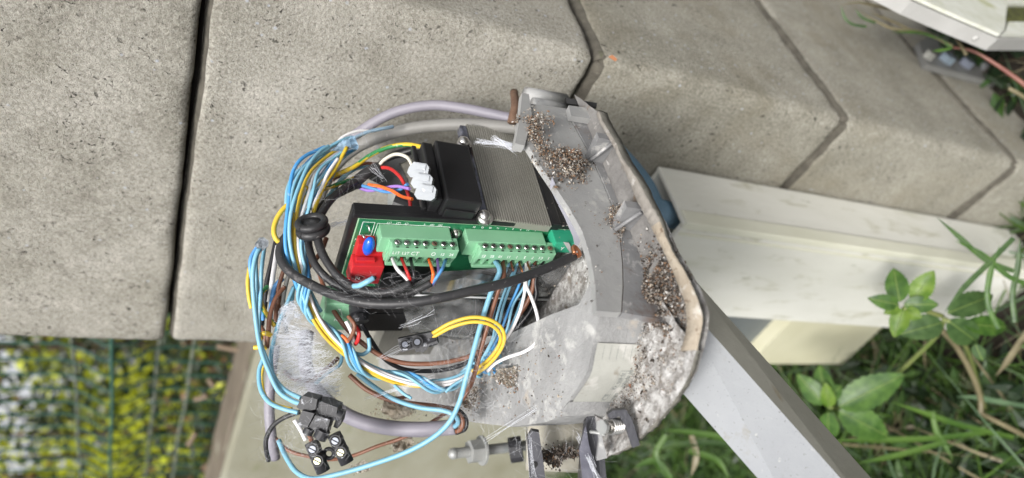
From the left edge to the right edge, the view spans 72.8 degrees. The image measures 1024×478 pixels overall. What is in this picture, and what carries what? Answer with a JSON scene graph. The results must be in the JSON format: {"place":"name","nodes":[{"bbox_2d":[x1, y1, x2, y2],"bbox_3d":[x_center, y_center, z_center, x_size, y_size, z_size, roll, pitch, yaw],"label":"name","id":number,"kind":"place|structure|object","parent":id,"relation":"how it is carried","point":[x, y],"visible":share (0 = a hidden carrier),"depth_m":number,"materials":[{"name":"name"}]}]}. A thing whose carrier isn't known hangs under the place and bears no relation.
{"place":"outdoors","nodes":[
{"label":"outdoors","id":0,"kind":"place"},
{"bbox_2d":[0,335,170,477],"label":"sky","id":1,"kind":"structure","parent":0,"point":[24,392],"materials":[{"name":"white"}]},
{"bbox_2d":[377,143,421,164],"bbox_3d":[-0.074,-0.052,0.452,0.034,0.032,0.009,-58,35,42],"label":"cable","id":2,"kind":"object","parent":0,"point":[406,151],"visible":0.38,"depth_m":0.45,"materials":[{"name":"black plastic"}]},
{"bbox_2d":[170,27,1023,477],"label":"ground","id":3,"kind":"structure","parent":0,"point":[1018,111],"depth_m":0.84,"materials":[{"name":"green plant"}]},
{"bbox_2d":[0,317,222,476],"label":"treeline","id":4,"kind":"object","parent":3,"relation":"on","point":[51,363],"visible":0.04,"depth_m":11.31,"materials":[{"name":"green plant"}]},
{"bbox_2d":[0,312,235,477],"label":"hedge","id":5,"kind":"object","parent":3,"relation":"on","point":[133,349],"visible":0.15,"depth_m":3.38,"materials":[{"name":"green plant"}]},
{"bbox_2d":[134,317,235,477],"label":"ivy","id":6,"kind":"object","parent":3,"relation":"on","point":[197,368],"visible":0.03,"depth_m":2.19,"materials":[{"name":"green plant"}]},
{"bbox_2d":[0,315,566,477],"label":"garden fence","id":7,"kind":"object","parent":3,"relation":"on","point":[237,449],"visible":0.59,"depth_m":1.25,"materials":[{"name":"metal"}]},
{"bbox_2d":[0,0,1023,345],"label":"pillar","id":8,"kind":"structure","parent":3,"relation":"on","point":[152,152],"depth_m":0.51,"materials":[{"name":"grey concrete"}]},
{"bbox_2d":[379,87,708,477],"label":"gate opener","id":9,"kind":"object","parent":8,"relation":"attached to","point":[596,338],"visible":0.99,"depth_m":0.35,"materials":[{"name":"metal"}]},
{"bbox_2d":[264,345,279,461],"bbox_3d":[-0.150,0.105,0.441,0.010,0.015,0.074,9,93,64],"label":"cable","id":10,"kind":"object","parent":9,"relation":"attached to","point":[269,420],"visible":0.62,"depth_m":0.44,"materials":[{"name":"grey plastic"}]},
{"bbox_2d":[293,151,407,384],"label":"loom strand","id":11,"kind":"object","parent":9,"relation":"attached to","point":[318,163],"visible":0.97,"depth_m":0.39},
{"bbox_2d":[276,413,446,460],"bbox_3d":[-0.097,0.117,0.435,0.065,0.096,0.022,-58,35,42],"label":"wire","id":12,"kind":"object","parent":9,"relation":"attached to","point":[359,453],"visible":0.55,"depth_m":0.44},
{"bbox_2d":[297,330,458,436],"bbox_3d":[-0.090,0.098,0.445,0.110,0.085,0.030,47,126,58],"label":"cable","id":13,"kind":"object","parent":9,"relation":"on","point":[358,420],"visible":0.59,"depth_m":0.42,"materials":[{"name":"grey plastic"}]},
{"bbox_2d":[348,373,464,433],"bbox_3d":[-0.064,0.097,0.418,0.051,0.062,0.014,54,132,55],"label":"wire","id":14,"kind":"object","parent":13,"relation":"attached to","point":[356,381],"visible":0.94,"depth_m":0.42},
{"bbox_2d":[356,373,460,428],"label":"wire","id":15,"kind":"object","parent":13,"relation":"attached to","point":[364,379],"visible":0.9,"depth_m":0.41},
{"bbox_2d":[381,399,410,419],"bbox_3d":[-0.076,0.112,0.460,0.012,0.018,0.014,-58,35,42],"label":"clump of dirt","id":16,"kind":"object","parent":9,"relation":"on","point":[394,411],"visible":0.78,"depth_m":0.46,"materials":[{"name":"brown soil"}]},
{"bbox_2d":[392,437,414,452],"bbox_3d":[-0.070,0.132,0.449,0.010,0.013,0.010,-58,35,42],"label":"clump of dirt","id":17,"kind":"object","parent":9,"relation":"on","point":[403,444],"visible":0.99,"depth_m":0.45,"materials":[{"name":"beige soil"}]},
{"bbox_2d":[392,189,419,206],"bbox_3d":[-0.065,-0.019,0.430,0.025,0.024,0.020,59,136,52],"label":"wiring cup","id":18,"kind":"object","parent":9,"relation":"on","point":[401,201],"visible":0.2,"depth_m":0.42,"materials":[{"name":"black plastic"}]},
{"bbox_2d":[306,100,508,206],"bbox_3d":[-0.065,-0.060,0.455,0.101,0.127,0.041,-58,35,42],"label":"cable","id":19,"kind":"object","parent":9,"relation":"attached to","point":[377,120],"visible":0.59,"depth_m":0.45,"materials":[{"name":"grey plastic"}]},
{"bbox_2d":[320,118,515,200],"bbox_3d":[-0.062,-0.057,0.452,0.096,0.120,0.033,-58,35,42],"label":"cable","id":20,"kind":"object","parent":9,"relation":"attached to","point":[407,129],"visible":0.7,"depth_m":0.44,"materials":[{"name":"grey plastic"}]},
{"bbox_2d":[354,125,393,138],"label":"wire","id":21,"kind":"object","parent":20,"relation":"attached to","point":[361,134],"visible":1,"depth_m":0.43,"materials":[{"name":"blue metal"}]},
{"bbox_2d":[275,234,577,308],"bbox_3d":[-0.047,0.019,0.385,0.070,0.155,0.039,-2,82,64],"label":"cable","id":22,"kind":"object","parent":9,"relation":"attached to","point":[288,269],"visible":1,"depth_m":0.36,"materials":[{"name":"black rubber"}]},
{"bbox_2d":[258,248,265,342],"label":"wire","id":23,"kind":"object","parent":22,"relation":"attached to","point":[261,271],"visible":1,"depth_m":0.39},
{"bbox_2d":[314,177,412,296],"bbox_3d":[-0.087,-0.006,0.389,0.019,0.047,0.102,-63,32,36],"label":"cable","id":24,"kind":"object","parent":22,"relation":"attached to","point":[337,275],"visible":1,"depth_m":0.37,"materials":[{"name":"black rubber"}]},
{"bbox_2d":[294,212,330,240],"bbox_3d":[-0.109,-0.007,0.379,0.019,0.019,0.014,55,133,54],"label":"grommet","id":25,"kind":"object","parent":24,"relation":"attached to","point":[314,226],"visible":1,"depth_m":0.37,"materials":[{"name":"black rubber"}]},
{"bbox_2d":[296,150,474,393],"bbox_3d":[-0.071,0.019,0.406,0.018,0.107,0.140,-17,69,63],"label":"loom strand","id":26,"kind":"object","parent":25,"relation":"attached to","point":[320,168],"visible":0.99,"depth_m":0.39},
{"bbox_2d":[296,148,484,386],"bbox_3d":[-0.069,0.013,0.410,0.017,0.117,0.146,-30,58,59],"label":"loom strand","id":27,"kind":"object","parent":25,"relation":"attached to","point":[333,337],"visible":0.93,"depth_m":0.39},
{"bbox_2d":[310,157,338,210],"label":"wire","id":28,"kind":"object","parent":24,"relation":"attached to","point":[330,169],"visible":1,"depth_m":0.40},
{"bbox_2d":[352,276,374,288],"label":"wire","id":29,"kind":"object","parent":24,"relation":"attached to","point":[365,282],"visible":1,"depth_m":0.35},
{"bbox_2d":[353,163,381,183],"bbox_3d":[-0.087,-0.040,0.420,0.008,0.016,0.015,-5,80,64],"label":"sleeve","id":30,"kind":"object","parent":24,"relation":"attached to","point":[363,175],"visible":0.99,"depth_m":0.42,"materials":[{"name":"plastic"}]},
{"bbox_2d":[378,152,412,165],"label":"wire","id":31,"kind":"object","parent":30,"relation":"attached to","point":[382,161],"visible":0.96,"depth_m":0.41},
{"bbox_2d":[380,166,411,205],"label":"wire","id":32,"kind":"object","parent":30,"relation":"attached to","point":[398,175],"visible":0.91,"depth_m":0.41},
{"bbox_2d":[304,189,432,298],"bbox_3d":[-0.085,0.001,0.393,0.022,0.062,0.096,-68,30,30],"label":"cable","id":33,"kind":"object","parent":24,"relation":"on","point":[323,274],"visible":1,"depth_m":0.37,"materials":[{"name":"black rubber"}]},
{"bbox_2d":[308,146,347,268],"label":"wire","id":34,"kind":"object","parent":33,"relation":"attached to","point":[341,157],"visible":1,"depth_m":0.40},
{"bbox_2d":[326,165,368,196],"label":"wire","id":35,"kind":"object","parent":33,"relation":"attached to","point":[342,177],"visible":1,"depth_m":0.42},
{"bbox_2d":[343,183,361,194],"bbox_3d":[-0.097,-0.031,0.416,0.007,0.014,0.011,-58,35,42],"label":"sleeve","id":36,"kind":"object","parent":33,"relation":"attached to","point":[358,186],"visible":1,"depth_m":0.42,"materials":[{"name":"black plastic"}]},
{"bbox_2d":[367,183,413,200],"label":"wire","id":37,"kind":"object","parent":36,"relation":"attached to","point":[396,193],"visible":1,"depth_m":0.40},
{"bbox_2d":[316,142,420,187],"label":"wire","id":38,"kind":"object","parent":24,"relation":"attached to","point":[369,156],"visible":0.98,"depth_m":0.42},
{"bbox_2d":[331,136,358,150],"bbox_3d":[-0.099,-0.056,0.412,0.010,0.015,0.007,-37,52,57],"label":"foil tape","id":39,"kind":"object","parent":38,"relation":"attached to","point":[351,142],"visible":1,"depth_m":0.41,"materials":[{"name":"silver metal"}]},
{"bbox_2d":[298,165,480,383],"bbox_3d":[-0.070,0.021,0.409,0.017,0.116,0.126,-30,58,59],"label":"loom strand","id":40,"kind":"object","parent":22,"relation":"attached to","point":[392,375],"visible":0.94,"depth_m":0.40},
{"bbox_2d":[348,365,519,473],"bbox_3d":[-0.051,0.098,0.434,0.131,0.080,0.052,-58,35,42],"label":"debris heap","id":41,"kind":"object","parent":9,"relation":"on","point":[473,392],"visible":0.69,"depth_m":0.42,"materials":[{"name":"beige"}]},
{"bbox_2d":[318,202,573,355],"bbox_3d":[-0.037,0.042,0.439,0.159,0.162,0.039,-55,37,45],"label":"control board","id":42,"kind":"object","parent":9,"relation":"attached to","point":[375,237],"visible":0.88,"depth_m":0.39,"materials":[{"name":"green plastic"}]},
{"bbox_2d":[261,241,276,325],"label":"wire","id":43,"kind":"object","parent":42,"relation":"attached to","point":[267,278],"visible":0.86,"depth_m":0.41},
{"bbox_2d":[267,245,276,301],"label":"wire","id":44,"kind":"object","parent":42,"relation":"attached to","point":[273,273],"visible":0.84,"depth_m":0.40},
{"bbox_2d":[265,285,286,347],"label":"wire","id":45,"kind":"object","parent":42,"relation":"attached to","point":[281,290],"visible":1,"depth_m":0.39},
{"bbox_2d":[263,410,300,461],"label":"wire","id":46,"kind":"object","parent":42,"relation":"attached to","point":[274,424],"visible":1,"depth_m":0.39,"materials":[{"name":"black rubber"}]},
{"bbox_2d":[269,286,294,392],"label":"wire","id":47,"kind":"object","parent":42,"relation":"attached to","point":[288,299],"visible":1,"depth_m":0.39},
{"bbox_2d":[281,275,289,332],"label":"wire","id":48,"kind":"object","parent":42,"relation":"attached to","point":[286,282],"visible":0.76,"depth_m":0.40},
{"bbox_2d":[276,260,501,477],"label":"wire","id":49,"kind":"object","parent":42,"relation":"attached to","point":[421,444],"visible":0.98,"depth_m":0.39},
{"bbox_2d":[328,431,353,465],"bbox_3d":[-0.093,0.114,0.378,0.011,0.015,0.019,-25,62,61],"label":"screw terminal","id":50,"kind":"object","parent":49,"relation":"attached to","point":[339,446],"visible":1,"depth_m":0.38,"materials":[{"name":"black plastic"}]},
{"bbox_2d":[305,439,329,474],"bbox_3d":[-0.104,0.117,0.374,0.011,0.014,0.019,-22,64,61],"label":"screw terminal","id":51,"kind":"object","parent":50,"relation":"on","point":[317,456],"visible":1,"depth_m":0.37,"materials":[{"name":"black plastic"}]},
{"bbox_2d":[317,261,536,365],"bbox_3d":[-0.048,0.042,0.401,0.066,0.117,0.058,-35,53,57],"label":"wire","id":52,"kind":"object","parent":42,"relation":"attached to","point":[339,319],"visible":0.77,"depth_m":0.41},
{"bbox_2d":[291,212,420,387],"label":"loom strand","id":53,"kind":"object","parent":52,"relation":"attached to","point":[327,339],"visible":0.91,"depth_m":0.39},
{"bbox_2d":[297,392,345,441],"bbox_3d":[-0.101,0.094,0.371,0.022,0.027,0.021,32,113,62],"label":"connector cluster","id":54,"kind":"object","parent":53,"relation":"hanging from","point":[320,414],"visible":1,"depth_m":0.37,"materials":[{"name":"black plastic"}]},
{"bbox_2d":[250,248,298,404],"bbox_3d":[-0.129,0.045,0.379,0.012,0.031,0.090,-32,56,59],"label":"wire","id":55,"kind":"object","parent":54,"relation":"attached to","point":[280,393],"visible":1,"depth_m":0.38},
{"bbox_2d":[257,359,298,414],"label":"wire","id":56,"kind":"object","parent":54,"relation":"attached to","point":[267,400],"visible":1,"depth_m":0.37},
{"bbox_2d":[255,251,301,399],"bbox_3d":[-0.130,0.046,0.383,0.015,0.029,0.086,-35,53,57],"label":"wire","id":57,"kind":"object","parent":54,"relation":"attached to","point":[287,391],"visible":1,"depth_m":0.38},
{"bbox_2d":[271,301,342,398],"bbox_3d":[-0.115,0.064,0.390,0.033,0.041,0.058,-4,80,64],"label":"cobweb","id":58,"kind":"object","parent":54,"relation":"attached to","point":[288,308],"visible":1,"depth_m":0.39,"materials":[{"name":"white fabric"}]},
{"bbox_2d":[288,135,463,374],"bbox_3d":[-0.072,0.011,0.411,0.017,0.122,0.149,-24,62,61],"label":"loom strand","id":59,"kind":"object","parent":52,"relation":"attached to","point":[299,173],"visible":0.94,"depth_m":0.39},
{"bbox_2d":[283,145,324,296],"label":"loom strand","id":60,"kind":"object","parent":59,"relation":"on","point":[292,173],"visible":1,"depth_m":0.38},
{"bbox_2d":[303,149,460,390],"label":"loom strand","id":61,"kind":"object","parent":52,"relation":"attached to","point":[420,378],"visible":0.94,"depth_m":0.40},
{"bbox_2d":[304,149,462,391],"bbox_3d":[-0.072,0.016,0.412,0.016,0.108,0.146,-27,60,60],"label":"loom strand","id":62,"kind":"object","parent":52,"relation":"attached to","point":[364,373],"visible":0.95,"depth_m":0.39},
{"bbox_2d":[293,149,473,381],"bbox_3d":[-0.073,0.010,0.414,0.018,0.117,0.146,-32,56,59],"label":"loom strand","id":63,"kind":"object","parent":52,"relation":"on","point":[387,371],"visible":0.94,"depth_m":0.41},
{"bbox_2d":[246,268,251,308],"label":"wire","id":64,"kind":"object","parent":63,"relation":"attached to","point":[248,293],"visible":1,"depth_m":0.39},
{"bbox_2d":[299,150,473,391],"bbox_3d":[-0.071,0.017,0.409,0.017,0.104,0.142,-20,66,62],"label":"loom strand","id":65,"kind":"object","parent":52,"relation":"attached to","point":[320,178],"visible":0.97,"depth_m":0.39},
{"bbox_2d":[287,144,329,319],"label":"loom strand","id":66,"kind":"object","parent":65,"relation":"on","point":[296,193],"visible":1,"depth_m":0.38},
{"bbox_2d":[293,144,480,367],"bbox_3d":[-0.073,0.010,0.411,0.017,0.120,0.147,-26,61,61],"label":"loom strand","id":67,"kind":"object","parent":52,"relation":"on","point":[300,176],"visible":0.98,"depth_m":0.40},
{"bbox_2d":[271,185,307,242],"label":"wire","id":68,"kind":"object","parent":67,"relation":"attached to","point":[280,212],"visible":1,"depth_m":0.38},
{"bbox_2d":[255,237,268,251],"bbox_3d":[-0.137,0.003,0.380,0.009,0.007,0.006,-58,35,42],"label":"foil tape","id":69,"kind":"object","parent":68,"relation":"attached to","point":[262,243],"visible":1,"depth_m":0.38,"materials":[{"name":"silver metal"}]},
{"bbox_2d":[360,261,544,372],"bbox_3d":[-0.036,0.042,0.407,0.026,0.096,0.086,59,136,52],"label":"wire","id":70,"kind":"object","parent":42,"relation":"attached to","point":[464,363],"visible":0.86,"depth_m":0.41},
{"bbox_2d":[463,260,505,400],"bbox_3d":[-0.014,0.051,0.391,0.015,0.017,0.085,10,94,64],"label":"wire","id":71,"kind":"object","parent":42,"relation":"attached to","point":[483,340],"visible":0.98,"depth_m":0.39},
{"bbox_2d":[403,177,579,340],"bbox_3d":[0.005,0.023,0.411,0.153,0.141,0.015,-58,35,42],"label":"clear cover","id":72,"kind":"object","parent":42,"relation":"attached to","point":[440,314],"visible":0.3,"depth_m":0.42,"materials":[{"name":"plastic"}]},
{"bbox_2d":[398,330,438,352],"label":"terminal block","id":73,"kind":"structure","parent":72,"relation":"attached to","point":[422,342],"depth_m":0.38,"materials":[{"name":"black plastic"}]},
{"bbox_2d":[481,265,515,360],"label":"wire","id":74,"kind":"object","parent":42,"relation":"attached to","point":[499,307],"visible":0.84,"depth_m":0.41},
{"bbox_2d":[485,263,518,356],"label":"wire","id":75,"kind":"object","parent":42,"relation":"attached to","point":[502,310],"visible":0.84,"depth_m":0.40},
{"bbox_2d":[488,286,522,356],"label":"wire","id":76,"kind":"object","parent":42,"relation":"attached to","point":[511,309],"visible":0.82,"depth_m":0.40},
{"bbox_2d":[487,264,524,355],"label":"wire","id":77,"kind":"object","parent":42,"relation":"attached to","point":[506,314],"visible":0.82,"depth_m":0.40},
{"bbox_2d":[486,261,539,371],"bbox_3d":[0.004,0.044,0.392,0.027,0.020,0.069,9,93,64],"label":"wire","id":78,"kind":"object","parent":42,"relation":"attached to","point":[526,349],"visible":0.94,"depth_m":0.39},
{"bbox_2d":[506,262,526,339],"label":"wire","id":79,"kind":"object","parent":42,"relation":"attached to","point":[519,312],"visible":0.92,"depth_m":0.39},
{"bbox_2d":[329,135,600,477],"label":"cobweb","id":80,"kind":"object","parent":9,"relation":"attached to","point":[506,144],"visible":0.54,"depth_m":0.39,"materials":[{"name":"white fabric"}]},
{"bbox_2d":[432,320,501,371],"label":"wire","id":81,"kind":"object","parent":9,"relation":"attached to","point":[493,353],"visible":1,"depth_m":0.38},
{"bbox_2d":[432,315,505,374],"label":"wire","id":82,"kind":"object","parent":9,"relation":"attached to","point":[496,355],"visible":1,"depth_m":0.38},
{"bbox_2d":[410,124,562,231],"bbox_3d":[-0.008,-0.040,0.411,0.016,0.100,0.083,-58,35,42],"label":"transformer","id":83,"kind":"object","parent":9,"relation":"on","point":[490,183],"visible":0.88,"depth_m":0.40,"materials":[{"name":"grey"}]},
{"bbox_2d":[407,162,437,200],"bbox_3d":[-0.047,-0.030,0.364,0.013,0.017,0.024,-45,45,53],"label":"splice connector","id":84,"kind":"object","parent":83,"relation":"attached to","point":[422,182],"visible":1,"depth_m":0.36,"materials":[{"name":"white plastic"}]},
{"bbox_2d":[448,435,525,465],"bbox_3d":[-0.013,0.152,0.499,0.032,0.068,0.021,-28,59,60],"label":"threaded stud","id":85,"kind":"object","parent":9,"relation":"attached to","point":[478,450],"visible":0.89,"depth_m":0.49,"materials":[{"name":"metal"}]},
{"bbox_2d":[422,340,562,419],"bbox_3d":[-0.022,0.087,0.447,0.216,0.002,0.057,-26,61,61],"label":"debris heap","id":86,"kind":"object","parent":9,"relation":"on","point":[515,386],"visible":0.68,"depth_m":0.39,"materials":[{"name":"beige"}]},
{"bbox_2d":[493,367,517,387],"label":"debris heap","id":87,"kind":"object","parent":9,"relation":"on","point":[507,370],"visible":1,"depth_m":0.40,"materials":[{"name":"brown soil"}]},
{"bbox_2d":[512,101,560,162],"bbox_3d":[0.013,-0.053,0.377,0.017,0.024,0.041,-40,49,55],"label":"debris heap","id":88,"kind":"object","parent":9,"relation":"on","point":[536,119],"visible":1,"depth_m":0.38,"materials":[{"name":"beige"}]},
{"bbox_2d":[541,440,578,471],"bbox_3d":[0.027,0.121,0.387,0.021,0.028,0.013,-69,29,28],"label":"debris heap","id":89,"kind":"object","parent":9,"relation":"on","point":[556,457],"visible":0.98,"depth_m":0.39,"materials":[{"name":"beige"}]},
{"bbox_2d":[531,144,597,191],"bbox_3d":[0.032,-0.044,0.371,0.016,0.046,0.040,-58,35,42],"label":"debris heap","id":90,"kind":"object","parent":9,"relation":"on","point":[577,159],"visible":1,"depth_m":0.37,"materials":[{"name":"beige"}]},
{"bbox_2d":[596,417,625,434],"bbox_3d":[0.049,0.088,0.329,0.010,0.019,0.009,-58,35,42],"label":"spring bolt","id":91,"kind":"object","parent":9,"relation":"on","point":[614,426],"visible":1,"depth_m":0.33,"materials":[{"name":"metal"}]},
{"bbox_2d":[594,203,627,250],"bbox_3d":[0.058,-0.010,0.357,0.012,0.031,0.037,-58,35,42],"label":"debris heap","id":92,"kind":"object","parent":9,"relation":"on","point":[613,209],"visible":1,"depth_m":0.36,"materials":[{"name":"beige gravel"}]},
{"bbox_2d":[576,302,703,435],"bbox_3d":[0.057,0.064,0.345,0.116,0.004,0.068,-58,35,42],"label":"debris heap","id":93,"kind":"object","parent":9,"relation":"on","point":[644,382],"visible":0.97,"depth_m":0.33,"materials":[{"name":"beige"}]},
{"bbox_2d":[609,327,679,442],"bbox_3d":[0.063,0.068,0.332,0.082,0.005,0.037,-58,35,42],"label":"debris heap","id":94,"kind":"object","parent":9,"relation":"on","point":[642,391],"visible":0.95,"depth_m":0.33,"materials":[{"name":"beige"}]},
{"bbox_2d":[637,227,693,337],"bbox_3d":[0.066,0.027,0.333,0.054,0.010,0.068,-58,35,42],"label":"debris heap","id":95,"kind":"object","parent":9,"relation":"on","point":[658,290],"visible":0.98,"depth_m":0.33,"materials":[{"name":"beige gravel"}]},
{"bbox_2d":[684,284,870,477],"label":"motor arm","id":96,"kind":"object","parent":9,"relation":"attached to","point":[752,408],"visible":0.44,"depth_m":0.34},
{"bbox_2d":[727,316,772,342],"bbox_3d":[0.279,0.116,0.852,0.104,0.126,0.008,-58,35,42],"label":"mounting bracket","id":97,"kind":"object","parent":8,"relation":"attached to","point":[751,329],"visible":0.12,"depth_m":0.83,"materials":[{"name":"grey metal"}]},
{"bbox_2d":[914,33,994,87],"bbox_3d":[0.570,-0.236,0.872,0.016,0.287,0.148,-58,35,42],"label":"bolted plate","id":98,"kind":"object","parent":8,"relation":"attached to","point":[949,63],"visible":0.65,"depth_m":0.80,"materials":[{"name":"silver metal"}]},
{"bbox_2d":[632,429,730,477],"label":"grass tuft","id":99,"kind":"object","parent":3,"relation":"on","point":[694,444],"visible":0.94,"depth_m":0.75,"materials":[{"name":"green plant"}]},
{"bbox_2d":[566,12,1023,477],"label":"undergrowth","id":100,"kind":"object","parent":3,"relation":"on","point":[1013,391],"visible":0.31,"depth_m":0.82,"materials":[{"name":"green plant"}]},
{"bbox_2d":[751,320,881,363],"bbox_3d":[0.388,0.120,0.877,0.124,0.188,0.024,-58,35,42],"label":"gate rail","id":101,"kind":"object","parent":3,"relation":"on","point":[784,342],"visible":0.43,"depth_m":0.87,"materials":[{"name":"beige metal"}]},
{"bbox_2d":[651,167,1023,329],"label":"gate post","id":102,"kind":"object","parent":3,"relation":"on","point":[749,250],"visible":0.75,"depth_m":0.65,"materials":[{"name":"white plastic"}]},
{"bbox_2d":[625,148,680,229],"bbox_3d":[0.138,-0.035,0.561,0.083,0.196,0.032,-58,35,42],"label":"corrugated conduit","id":103,"kind":"object","parent":102,"relation":"attached to","point":[668,213],"visible":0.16,"depth_m":0.55,"materials":[{"name":"blue plastic"}]},
{"bbox_2d":[797,365,904,440],"bbox_3d":[0.395,0.182,0.776,0.138,0.218,0.081,-5,80,64],"label":"leafy weed","id":104,"kind":"object","parent":3,"relation":"on","point":[860,399],"visible":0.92,"depth_m":0.71,"materials":[{"name":"green plant"}]},
{"bbox_2d":[841,1,952,51],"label":"grass tuft","id":105,"kind":"object","parent":3,"relation":"on","point":[906,29],"visible":0.96,"depth_m":0.66,"materials":[{"name":"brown plant"}]},
{"bbox_2d":[838,333,1023,462],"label":"grass tuft","id":106,"kind":"object","parent":3,"relation":"on","point":[939,438],"visible":0.98,"depth_m":0.72,"materials":[{"name":"green plant"}]},
{"bbox_2d":[873,0,1023,50],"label":"gate stile","id":107,"kind":"object","parent":3,"relation":"on","point":[990,24],"visible":1,"depth_m":0.63,"materials":[{"name":"white paint"}]},
{"bbox_2d":[895,291,1006,410],"bbox_3d":[0.447,0.115,0.690,0.138,0.215,0.054,-58,35,42],"label":"leafy weed","id":108,"kind":"object","parent":3,"relation":"on","point":[963,331],"visible":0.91,"depth_m":0.64,"materials":[{"name":"green plant"}]},
{"bbox_2d":[867,268,943,337],"bbox_3d":[0.350,0.057,0.604,0.034,0.078,0.062,10,94,64],"label":"leafy weed","id":109,"kind":"object","parent":108,"relation":"on","point":[919,290],"visible":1,"depth_m":0.60,"materials":[{"name":"green plant"}]},
{"bbox_2d":[941,328,983,414],"bbox_3d":[0.447,0.133,0.692,0.009,0.108,0.091,31,112,62],"label":"dry stalk","id":110,"kind":"object","parent":3,"relation":"on","point":[970,371],"visible":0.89,"depth_m":0.69,"materials":[{"name":"brown plant"}]},
{"bbox_2d":[938,218,1023,328],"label":"grass tuft","id":111,"kind":"object","parent":3,"relation":"on","point":[991,263],"visible":1,"depth_m":0.60,"materials":[{"name":"green plant"}]},
{"bbox_2d":[981,413,1023,437],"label":"dry stalk","id":112,"kind":"object","parent":3,"relation":"on","point":[1001,423],"visible":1,"depth_m":0.72,"materials":[{"name":"brown plant"}]},
{"bbox_2d":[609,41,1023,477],"bbox_3d":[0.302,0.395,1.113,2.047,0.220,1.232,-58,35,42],"label":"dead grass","id":113,"kind":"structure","parent":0,"point":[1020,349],"depth_m":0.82,"materials":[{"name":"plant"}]},
{"bbox_2d":[952,38,1023,98],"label":"red stem","id":114,"kind":"object","parent":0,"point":[1017,79],"visible":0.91,"depth_m":0.67,"materials":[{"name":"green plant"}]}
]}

